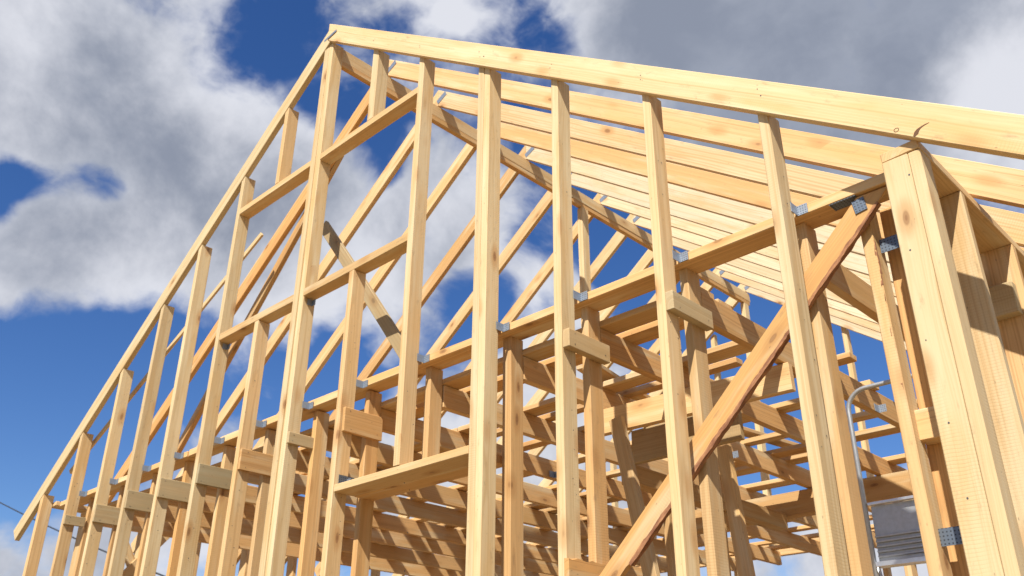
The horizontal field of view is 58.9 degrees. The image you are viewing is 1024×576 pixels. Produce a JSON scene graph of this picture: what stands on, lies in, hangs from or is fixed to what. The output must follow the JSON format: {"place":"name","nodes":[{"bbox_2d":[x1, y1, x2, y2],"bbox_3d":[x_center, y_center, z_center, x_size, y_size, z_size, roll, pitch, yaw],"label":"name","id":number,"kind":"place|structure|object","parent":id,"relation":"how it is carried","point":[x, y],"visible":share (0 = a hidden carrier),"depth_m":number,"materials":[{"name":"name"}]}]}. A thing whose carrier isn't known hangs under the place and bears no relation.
{"place":"outdoors","nodes":[
{"label":"outdoors","id":0,"kind":"place"},
{"bbox_2d":[0,502,164,575],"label":"overhead cable","id":1,"kind":"object","parent":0,"point":[58,531],"visible":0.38,"depth_m":67.40,"materials":[{"name":"black rubber"}]},
{"bbox_2d":[0,0,1023,575],"label":"sky","id":2,"kind":"structure","parent":0,"point":[125,125],"materials":[{"name":"blue"}]},
{"bbox_3d":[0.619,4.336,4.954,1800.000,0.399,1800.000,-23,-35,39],"label":"ground","id":3,"kind":"structure","parent":0,"visible":0},
{"bbox_2d":[14,24,1023,575],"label":"timber house frame","id":4,"kind":"object","parent":3,"relation":"on","point":[912,248],"visible":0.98,"depth_m":5.26,"materials":[{"name":"wood"}]},
{"bbox_2d":[846,374,925,575],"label":"platform ladder","id":5,"kind":"object","parent":3,"relation":"on","point":[897,535],"visible":0.45,"depth_m":4.14,"materials":[{"name":"metal"}]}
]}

